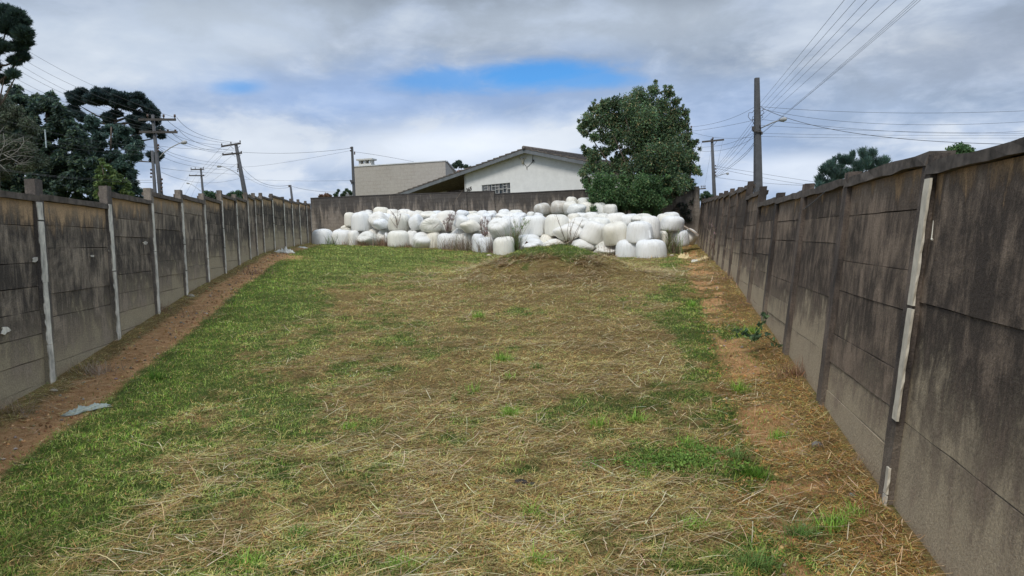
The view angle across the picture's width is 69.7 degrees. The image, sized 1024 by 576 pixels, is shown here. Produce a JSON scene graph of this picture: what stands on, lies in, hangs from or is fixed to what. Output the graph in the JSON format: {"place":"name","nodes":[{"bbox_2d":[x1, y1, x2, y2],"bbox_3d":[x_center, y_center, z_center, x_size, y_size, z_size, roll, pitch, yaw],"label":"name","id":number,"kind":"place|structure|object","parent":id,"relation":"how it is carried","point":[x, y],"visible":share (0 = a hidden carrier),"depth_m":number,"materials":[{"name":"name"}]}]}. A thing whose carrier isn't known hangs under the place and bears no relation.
{"place":"outdoors","nodes":[
{"label":"outdoors","id":0,"kind":"place"},
{"bbox_2d":[0,242,945,575],"bbox_3d":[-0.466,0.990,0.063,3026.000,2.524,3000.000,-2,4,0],"label":"ground","id":1,"kind":"structure","parent":0,"point":[148,346],"depth_m":7.75,"materials":[{"name":"plant"}]},
{"bbox_2d":[0,127,35,168],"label":"bare tree","id":2,"kind":"object","parent":1,"relation":"on","point":[13,153],"visible":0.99,"depth_m":39.69,"materials":[{"name":"grey plant"}]},
{"bbox_2d":[0,1,36,105],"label":"araucaria tree","id":3,"kind":"object","parent":1,"relation":"on","point":[16,23],"visible":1,"depth_m":33.64,"materials":[{"name":"green plant"}]},
{"bbox_2d":[0,82,39,192],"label":"conifer tree","id":4,"kind":"object","parent":1,"relation":"on","point":[16,94],"visible":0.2,"depth_m":51.21,"materials":[{"name":"green plant"}]},
{"bbox_2d":[0,94,50,181],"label":"olive green tree","id":5,"kind":"object","parent":1,"relation":"on","point":[13,113],"visible":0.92,"depth_m":41.37,"materials":[{"name":"green plant"}]},
{"bbox_2d":[0,395,55,420],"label":"dry grass","id":6,"kind":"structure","parent":1,"relation":"on","point":[14,408],"depth_m":7.99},
{"bbox_2d":[24,89,103,201],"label":"conifer tree","id":7,"kind":"object","parent":1,"relation":"on","point":[77,163],"visible":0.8,"depth_m":48.78,"materials":[{"name":"green plant"}]},
{"bbox_2d":[61,403,111,416],"bbox_3d":[-4.736,1.334,8.182,0.136,0.098,0.513,2,5,44],"label":"plastic rag","id":8,"kind":"object","parent":1,"relation":"on","point":[80,408],"visible":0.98,"depth_m":8.14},
{"bbox_2d":[66,357,129,377],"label":"dry grass","id":9,"kind":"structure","parent":1,"relation":"on","point":[95,371],"depth_m":9.74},
{"bbox_2d":[77,113,145,201],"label":"cedar tree","id":10,"kind":"object","parent":1,"relation":"on","point":[120,162],"visible":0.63,"depth_m":55.20,"materials":[{"name":"green plant"}]},
{"bbox_2d":[92,157,134,199],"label":"young conifer","id":11,"kind":"object","parent":1,"relation":"on","point":[116,177],"visible":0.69,"depth_m":46.62,"materials":[{"name":"green plant"}]},
{"bbox_2d":[64,85,167,163],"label":"araucaria tree","id":12,"kind":"object","parent":1,"relation":"on","point":[138,98],"visible":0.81,"depth_m":61.17,"materials":[{"name":"green plant"}]},
{"bbox_2d":[150,150,156,192],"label":"utility pole","id":13,"kind":"object","parent":1,"relation":"on","point":[153,176],"visible":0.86,"depth_m":43.93,"materials":[{"name":"concrete"}]},
{"bbox_2d":[141,369,168,380],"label":"grass tuft","id":14,"kind":"object","parent":1,"relation":"on","point":[151,376],"visible":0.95,"depth_m":9.39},
{"bbox_2d":[0,179,311,407],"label":"boundary wall","id":15,"kind":"structure","parent":1,"relation":"on","point":[81,280],"depth_m":11.06,"materials":[{"name":"concrete"}]},
{"bbox_2d":[138,114,186,193],"bbox_3d":[-18.839,-5.281,39.958,2.530,8.307,0.776,-2,4,0],"label":"utility pole","id":16,"kind":"object","parent":1,"relation":"on","point":[153,119],"visible":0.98,"depth_m":39.89,"materials":[{"name":"concrete"}]},
{"bbox_2d":[217,140,246,191],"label":"utility pole","id":17,"kind":"object","parent":1,"relation":"on","point":[241,174],"visible":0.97,"depth_m":69.84,"materials":[{"name":"concrete"}]},
{"bbox_2d":[220,545,272,569],"bbox_3d":[-1.695,1.695,4.639,0.412,0.149,0.305,-2,4,0],"label":"grass tuft","id":18,"kind":"object","parent":1,"relation":"on","point":[244,559],"visible":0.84,"depth_m":4.65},
{"bbox_2d":[276,522,336,542],"bbox_3d":[-1.428,1.652,4.977,0.494,0.131,0.292,-2,4,0],"label":"grass tuft","id":19,"kind":"object","parent":1,"relation":"on","point":[295,530],"visible":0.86,"depth_m":4.97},
{"bbox_2d":[312,229,331,244],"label":"silage bale","id":20,"kind":"object","parent":1,"relation":"on","point":[318,237],"visible":0.59,"depth_m":41.19},
{"bbox_2d":[332,229,348,244],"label":"silage bale","id":21,"kind":"object","parent":1,"relation":"on","point":[341,234],"visible":0.57,"depth_m":41.01},
{"bbox_2d":[350,147,355,195],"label":"utility pole","id":22,"kind":"object","parent":1,"relation":"on","point":[352,181],"visible":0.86,"depth_m":56.91,"materials":[{"name":"concrete"}]},
{"bbox_2d":[347,230,359,244],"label":"silage bale","id":23,"kind":"object","parent":1,"relation":"on","point":[352,235],"visible":0.58,"depth_m":40.29},
{"bbox_2d":[357,231,379,245],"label":"silage bale","id":24,"kind":"object","parent":1,"relation":"on","point":[368,237],"visible":0.71,"depth_m":40.05},
{"bbox_2d":[369,228,377,233],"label":"silage bale","id":25,"kind":"object","parent":1,"relation":"on","point":[373,230],"visible":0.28,"depth_m":41.20},
{"bbox_2d":[368,211,388,229],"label":"silage bale","id":26,"kind":"object","parent":25,"relation":"on","point":[374,216],"visible":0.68,"depth_m":40.85},
{"bbox_2d":[377,228,389,244],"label":"silage bale","id":27,"kind":"object","parent":1,"relation":"on","point":[381,233],"visible":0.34,"depth_m":40.44},
{"bbox_2d":[373,219,387,228],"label":"silage bale","id":28,"kind":"object","parent":27,"relation":"on","point":[380,223],"visible":0.95,"depth_m":40.02},
{"bbox_2d":[387,230,409,246],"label":"silage bale","id":29,"kind":"object","parent":1,"relation":"on","point":[396,238],"visible":0.83,"depth_m":38.91},
{"bbox_2d":[372,550,429,570],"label":"grass tuft","id":30,"kind":"object","parent":1,"relation":"on","point":[398,560],"visible":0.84,"depth_m":4.61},
{"bbox_2d":[354,158,456,195],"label":"block building","id":31,"kind":"structure","parent":1,"relation":"on","point":[371,178],"depth_m":59.76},
{"bbox_2d":[408,230,417,244],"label":"silage bale","id":32,"kind":"object","parent":1,"relation":"on","point":[411,233],"visible":0.41,"depth_m":39.26},
{"bbox_2d":[408,214,423,230],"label":"silage bale","id":33,"kind":"object","parent":32,"relation":"on","point":[415,221],"visible":0.86,"depth_m":39.50},
{"bbox_2d":[411,232,430,248],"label":"silage bale","id":34,"kind":"object","parent":1,"relation":"on","point":[421,240],"visible":0.82,"depth_m":38.08},
{"bbox_2d":[427,232,439,247],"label":"silage bale","id":35,"kind":"object","parent":1,"relation":"on","point":[434,235],"visible":0.45,"depth_m":38.22},
{"bbox_2d":[419,217,442,232],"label":"silage bale","id":36,"kind":"object","parent":35,"relation":"on","point":[427,225],"visible":0.91,"depth_m":38.25},
{"bbox_2d":[0,250,881,575],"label":"earth crumbs","id":37,"kind":"object","parent":1,"relation":"on","point":[20,440],"visible":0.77,"depth_m":8.73,"materials":[{"name":"brown soil"}]},
{"bbox_2d":[437,233,457,248],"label":"silage bale","id":38,"kind":"object","parent":1,"relation":"on","point":[443,236],"visible":0.64,"depth_m":37.43},
{"bbox_2d":[443,211,457,231],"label":"tall weed","id":39,"kind":"object","parent":38,"relation":"on","point":[447,227],"visible":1,"depth_m":37.67,"materials":[{"name":"grey plant"}]},
{"bbox_2d":[447,230,483,250],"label":"dry grass","id":40,"kind":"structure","parent":1,"relation":"on","point":[464,249],"depth_m":36.43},
{"bbox_2d":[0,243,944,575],"bbox_3d":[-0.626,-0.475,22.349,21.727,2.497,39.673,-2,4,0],"label":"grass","id":41,"kind":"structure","parent":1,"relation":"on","point":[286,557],"depth_m":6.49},
{"bbox_2d":[0,241,958,575],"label":"straw","id":42,"kind":"object","parent":1,"relation":"on","point":[534,527],"visible":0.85,"depth_m":5.86,"materials":[{"name":"beige plant"}]},
{"bbox_2d":[476,237,494,252],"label":"silage bale","id":43,"kind":"object","parent":1,"relation":"on","point":[484,242],"visible":0.48,"depth_m":35.23},
{"bbox_2d":[493,236,514,254],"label":"silage bale","id":44,"kind":"object","parent":1,"relation":"on","point":[502,245],"visible":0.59,"depth_m":33.97},
{"bbox_2d":[487,218,513,237],"bbox_3d":[-0.531,-2.891,35.431,1.196,1.012,1.347,0,4,22],"label":"silage bale","id":45,"kind":"object","parent":44,"relation":"on","point":[497,227],"visible":0.84,"depth_m":34.99},
{"bbox_2d":[490,348,518,362],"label":"grass tuft","id":46,"kind":"object","parent":1,"relation":"on","point":[499,357],"visible":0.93,"depth_m":10.09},
{"bbox_2d":[310,186,699,243],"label":"block wall","id":47,"kind":"structure","parent":1,"relation":"on","point":[328,212],"depth_m":42.60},
{"bbox_2d":[673,199,693,224],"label":"ivy","id":48,"kind":"object","parent":47,"relation":"attached to","point":[684,210],"visible":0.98,"depth_m":40.34,"materials":[{"name":"green plant"}]},
{"bbox_2d":[494,402,524,417],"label":"grass tuft","id":49,"kind":"object","parent":1,"relation":"on","point":[510,413],"visible":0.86,"depth_m":7.68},
{"bbox_2d":[499,215,534,250],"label":"dry grass","id":50,"kind":"structure","parent":1,"relation":"on","point":[518,248],"depth_m":34.33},
{"bbox_2d":[396,146,655,205],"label":"gabled house","id":51,"kind":"structure","parent":1,"relation":"on","point":[550,170],"depth_m":50.84,"materials":[{"name":"white"}]},
{"bbox_2d":[482,183,509,192],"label":"window","id":52,"kind":"structure","parent":51,"relation":"in","point":[502,187],"depth_m":52.03,"materials":[{"name":"white metal"}]},
{"bbox_2d":[518,234,539,249],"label":"silage bale","id":53,"kind":"object","parent":1,"relation":"on","point":[526,236],"visible":0.36,"depth_m":34.62},
{"bbox_2d":[521,215,544,235],"bbox_3d":[1.038,-2.981,35.299,1.226,1.028,1.166,-2,4,0],"label":"silage bale","id":54,"kind":"object","parent":53,"relation":"on","point":[536,226],"visible":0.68,"depth_m":34.83},
{"bbox_2d":[521,238,543,248],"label":"silage bale","id":55,"kind":"object","parent":1,"relation":"on","point":[533,242],"visible":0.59,"depth_m":33.90},
{"bbox_2d":[514,493,550,519],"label":"grass tuft","id":56,"kind":"object","parent":1,"relation":"on","point":[530,512],"visible":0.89,"depth_m":5.39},
{"bbox_2d":[515,539,566,572],"bbox_3d":[0.183,1.695,4.684,0.355,0.164,0.328,-4,4,-23],"label":"grass tuft","id":57,"kind":"object","parent":1,"relation":"on","point":[535,561],"visible":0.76,"depth_m":4.66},
{"bbox_2d":[543,239,563,246],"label":"silage bale","id":58,"kind":"object","parent":1,"relation":"on","point":[548,242],"visible":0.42,"depth_m":33.54},
{"bbox_2d":[553,223,581,240],"bbox_3d":[2.634,-2.572,33.831,1.526,0.816,1.177,-2,4,0],"label":"silage bale","id":59,"kind":"object","parent":58,"relation":"on","point":[557,233],"visible":0.76,"depth_m":33.37},
{"bbox_2d":[569,217,589,228],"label":"silage bale","id":60,"kind":"object","parent":59,"relation":"on","point":[579,220],"visible":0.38,"depth_m":34.08},
{"bbox_2d":[571,239,594,250],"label":"silage bale","id":61,"kind":"object","parent":1,"relation":"on","point":[583,244],"visible":0.52,"depth_m":32.71},
{"bbox_2d":[579,221,603,243],"bbox_3d":[3.688,-2.497,33.165,1.340,1.089,1.186,-2,4,0],"label":"silage bale","id":62,"kind":"object","parent":61,"relation":"on","point":[591,232],"visible":0.78,"depth_m":32.67},
{"bbox_2d":[579,412,608,429],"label":"grass tuft","id":63,"kind":"object","parent":1,"relation":"on","point":[594,421],"visible":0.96,"depth_m":7.33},
{"bbox_2d":[593,246,615,254],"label":"silage bale","id":64,"kind":"object","parent":1,"relation":"on","point":[601,250],"visible":0.57,"depth_m":32.27},
{"bbox_2d":[594,241,615,248],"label":"silage bale","id":65,"kind":"object","parent":64,"relation":"on","point":[600,243],"visible":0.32,"depth_m":32.72},
{"bbox_2d":[602,221,626,245],"bbox_3d":[4.579,-2.407,32.354,1.225,1.076,1.214,-2,4,0],"label":"silage bale","id":66,"kind":"object","parent":65,"relation":"on","point":[614,233],"visible":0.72,"depth_m":31.89},
{"bbox_2d":[615,239,635,257],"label":"silage bale","id":67,"kind":"object","parent":1,"relation":"on","point":[624,248],"visible":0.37,"depth_m":31.42},
{"bbox_2d":[582,170,672,216],"bbox_3d":[6.103,-4.026,38.544,4.857,4.448,2.902,-2,4,0],"label":"citrus tree","id":68,"kind":"object","parent":1,"relation":"on","point":[652,201],"visible":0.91,"depth_m":37.88,"materials":[{"name":"green plant"}]},
{"bbox_2d":[576,79,702,213],"bbox_3d":[7.022,-6.701,40.269,6.991,9.450,4.238,-2,4,0],"label":"broadleaf tree","id":69,"kind":"object","parent":1,"relation":"on","point":[658,147],"visible":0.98,"depth_m":39.77,"materials":[{"name":"green plant"}]},
{"bbox_2d":[635,239,666,257],"bbox_3d":[5.848,-1.540,30.867,1.340,1.027,1.238,-2,4,0],"label":"silage bale","id":70,"kind":"object","parent":1,"relation":"on","point":[645,248],"visible":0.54,"depth_m":30.36},
{"bbox_2d":[626,221,652,243],"bbox_3d":[5.465,-2.395,31.496,1.141,0.985,1.568,-2,4,0],"label":"silage bale","id":71,"kind":"object","parent":70,"relation":"on","point":[636,231],"visible":0.8,"depth_m":31.18},
{"bbox_2d":[640,216,659,239],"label":"silage bale","id":72,"kind":"object","parent":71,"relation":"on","point":[654,221],"visible":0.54,"depth_m":31.77},
{"bbox_2d":[575,433,752,471],"bbox_3d":[1.327,1.464,6.541,1.478,0.102,1.050,-1,4,10],"label":"clover patch","id":73,"kind":"object","parent":1,"relation":"on","point":[687,457],"visible":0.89,"depth_m":6.35,"materials":[{"name":"green plant"}]},
{"bbox_2d":[660,223,691,253],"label":"dry grass","id":74,"kind":"structure","parent":1,"relation":"on","point":[671,250],"depth_m":32.49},
{"bbox_2d":[670,230,689,246],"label":"silage bale","id":75,"kind":"object","parent":1,"relation":"on","point":[686,240],"visible":0.59,"depth_m":33.59},
{"bbox_2d":[660,215,684,230],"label":"silage bale","id":76,"kind":"object","parent":75,"relation":"on","point":[670,220],"visible":0.9,"depth_m":33.43},
{"bbox_2d":[686,228,698,244],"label":"silage bale","id":77,"kind":"object","parent":1,"relation":"on","point":[693,237],"visible":0.56,"depth_m":34.77},
{"bbox_2d":[667,509,722,533],"bbox_3d":[1.252,1.633,5.149,0.387,0.170,0.317,-4,4,-31],"label":"grass tuft","id":78,"kind":"object","parent":1,"relation":"on","point":[697,523],"visible":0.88,"depth_m":5.13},
{"bbox_2d":[702,137,728,195],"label":"utility pole","id":79,"kind":"object","parent":1,"relation":"on","point":[713,165],"visible":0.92,"depth_m":61.88,"materials":[{"name":"concrete"}]},
{"bbox_2d":[719,376,754,396],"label":"grass tuft","id":80,"kind":"object","parent":1,"relation":"on","point":[740,389],"visible":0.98,"depth_m":8.53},
{"bbox_2d":[724,442,767,464],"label":"grass tuft","id":81,"kind":"object","parent":1,"relation":"on","point":[736,454],"visible":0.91,"depth_m":6.42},
{"bbox_2d":[716,539,790,575],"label":"grass tuft","id":82,"kind":"object","parent":1,"relation":"on","point":[755,559],"visible":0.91,"depth_m":4.54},
{"bbox_2d":[733,457,780,482],"bbox_3d":[2.046,1.504,6.076,0.433,0.213,0.398,-5,5,-37],"label":"grass tuft","id":83,"kind":"object","parent":1,"relation":"on","point":[758,473],"visible":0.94,"depth_m":6.08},
{"bbox_2d":[732,312,782,346],"bbox_3d":[3.449,0.601,10.277,0.731,0.534,0.184,-2,4,0],"label":"vine","id":84,"kind":"object","parent":1,"relation":"on","point":[756,336],"visible":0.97,"depth_m":10.28,"materials":[{"name":"green plant"}]},
{"bbox_2d":[748,77,786,192],"bbox_3d":[12.198,-6.077,35.228,0.770,8.308,2.280,-3,4,-18],"label":"utility pole","id":85,"kind":"object","parent":1,"relation":"on","point":[757,161],"visible":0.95,"depth_m":35.85,"materials":[{"name":"concrete"}]},
{"bbox_2d":[763,108,993,143],"bbox_3d":[16.248,-7.289,32.680,10.271,2.828,0.570,1,5,36],"label":"overhead wire","id":86,"kind":"object","parent":85,"relation":"attached to","point":[882,136],"visible":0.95,"depth_m":32.33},
{"bbox_2d":[762,427,794,440],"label":"grass tuft","id":87,"kind":"object","parent":1,"relation":"on","point":[777,435],"visible":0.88,"depth_m":7.02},
{"bbox_2d":[758,356,805,381],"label":"dry grass","id":88,"kind":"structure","parent":1,"relation":"on","point":[794,370],"depth_m":8.87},
{"bbox_2d":[772,510,822,542],"bbox_3d":[1.949,1.610,5.003,0.346,0.221,0.407,-2,4,0],"label":"grass tuft","id":89,"kind":"object","parent":1,"relation":"on","point":[802,532],"visible":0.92,"depth_m":5.00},
{"bbox_2d":[799,504,862,535],"bbox_3d":[2.235,1.597,5.109,0.444,0.213,0.386,-2,4,0],"label":"grass tuft","id":90,"kind":"object","parent":1,"relation":"on","point":[842,522],"visible":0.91,"depth_m":5.11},
{"bbox_2d":[819,451,874,480],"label":"dry grass","id":91,"kind":"structure","parent":1,"relation":"on","point":[855,465],"depth_m":6.03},
{"bbox_2d":[814,145,892,187],"bbox_3d":[18.624,-4.626,40.068,4.786,6.377,1.878,-2,4,0],"label":"pine tree","id":92,"kind":"object","parent":1,"relation":"on","point":[832,169],"visible":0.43,"depth_m":39.65,"materials":[{"name":"green plant"}]},
{"bbox_2d":[837,496,876,520],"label":"grass tuft","id":93,"kind":"object","parent":1,"relation":"on","point":[851,508],"visible":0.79,"depth_m":5.24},
{"bbox_2d":[696,137,1023,575],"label":"boundary wall","id":94,"kind":"structure","parent":1,"relation":"on","point":[894,326],"depth_m":5.15,"materials":[{"name":"concrete"}]},
{"bbox_2d":[945,141,975,153],"bbox_3d":[13.490,-2.091,22.102,0.913,4.573,1.354,1,5,39],"label":"leafy tree","id":95,"kind":"object","parent":1,"relation":"on","point":[962,147],"visible":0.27,"depth_m":21.74,"materials":[{"name":"green plant"}]},
{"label":"silage bale","id":96,"kind":"object","parent":1,"relation":"on","visible":0},
{"bbox_2d":[340,225,351,229],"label":"silage bale","id":97,"kind":"object","parent":96,"relation":"on","point":[343,227],"visible":0.59,"depth_m":42.39},
{"bbox_2d":[344,212,353,226],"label":"silage bale","id":98,"kind":"object","parent":97,"relation":"on","point":[347,218],"visible":0.69,"depth_m":42.31},
{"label":"silage bale","id":99,"kind":"object","parent":1,"relation":"on","visible":0},
{"bbox_2d":[452,229,464,234],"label":"silage bale","id":100,"kind":"object","parent":99,"relation":"on","point":[457,231],"visible":0.23,"depth_m":38.17},
{"bbox_2d":[454,215,468,228],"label":"silage bale","id":101,"kind":"object","parent":100,"relation":"on","point":[460,219],"visible":0.72,"depth_m":37.67},
{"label":"silage bale","id":102,"kind":"object","parent":1,"relation":"on","visible":0},
{"bbox_2d":[544,214,568,235],"bbox_3d":[2.123,-2.965,34.793,1.194,1.058,1.204,-2,4,0],"label":"silage bale","id":103,"kind":"object","parent":102,"relation":"on","point":[551,223],"visible":0.68,"depth_m":34.37},
{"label":"silage bale","id":104,"kind":"object","parent":1,"relation":"on","visible":0},
{"bbox_2d":[388,213,409,230],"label":"silage bale","id":105,"kind":"object","parent":104,"relation":"on","point":[402,224],"visible":0.84,"depth_m":39.79},
{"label":"silage bale","id":106,"kind":"object","parent":1,"relation":"on","visible":0},
{"bbox_2d":[436,211,455,230],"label":"silage bale","id":107,"kind":"object","parent":106,"relation":"on","point":[441,216],"visible":0.62,"depth_m":38.78},
{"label":"silage bale","id":108,"kind":"object","parent":1,"relation":"on","visible":0},
{"bbox_2d":[460,220,480,232],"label":"silage bale","id":109,"kind":"object","parent":108,"relation":"on","point":[469,226],"visible":0.97,"depth_m":36.74},
{"bbox_2d":[0,0,1023,204],"label":"sky","id":110,"kind":"structure","parent":0,"point":[473,82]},
{"bbox_2d":[603,204,617,213],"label":"silage bale","id":111,"kind":"object","parent":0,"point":[609,208],"visible":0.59,"depth_m":37.19},
{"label":"silage bale","id":112,"kind":"object","parent":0,"visible":0},
{"bbox_2d":[351,212,370,230],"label":"silage bale","id":113,"kind":"object","parent":112,"relation":"on","point":[359,221],"visible":0.87,"depth_m":40.85},
{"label":"silage bale","id":114,"kind":"object","parent":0,"visible":0},
{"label":"silage bale","id":115,"kind":"object","parent":114,"relation":"on","visible":0},
{"bbox_2d":[606,213,624,222],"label":"silage bale","id":116,"kind":"object","parent":115,"relation":"on","point":[612,217],"visible":0.48,"depth_m":33.74},
{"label":"silage bale","id":117,"kind":"object","parent":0,"visible":0},
{"bbox_2d":[534,203,550,215],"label":"silage bale","id":118,"kind":"object","parent":117,"relation":"on","point":[543,209],"visible":0.81,"depth_m":38.35},
{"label":"silage bale","id":119,"kind":"object","parent":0,"visible":0},
{"bbox_2d":[566,204,585,213],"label":"silage bale","id":120,"kind":"object","parent":119,"relation":"on","point":[576,208],"visible":0.81,"depth_m":36.83},
{"bbox_2d":[563,201,576,214],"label":"silage bale","id":121,"kind":"object","parent":120,"relation":"on","point":[566,205],"visible":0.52,"depth_m":37.68},
{"bbox_2d":[550,200,565,214],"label":"silage bale","id":122,"kind":"object","parent":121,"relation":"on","point":[556,207],"visible":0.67,"depth_m":38.13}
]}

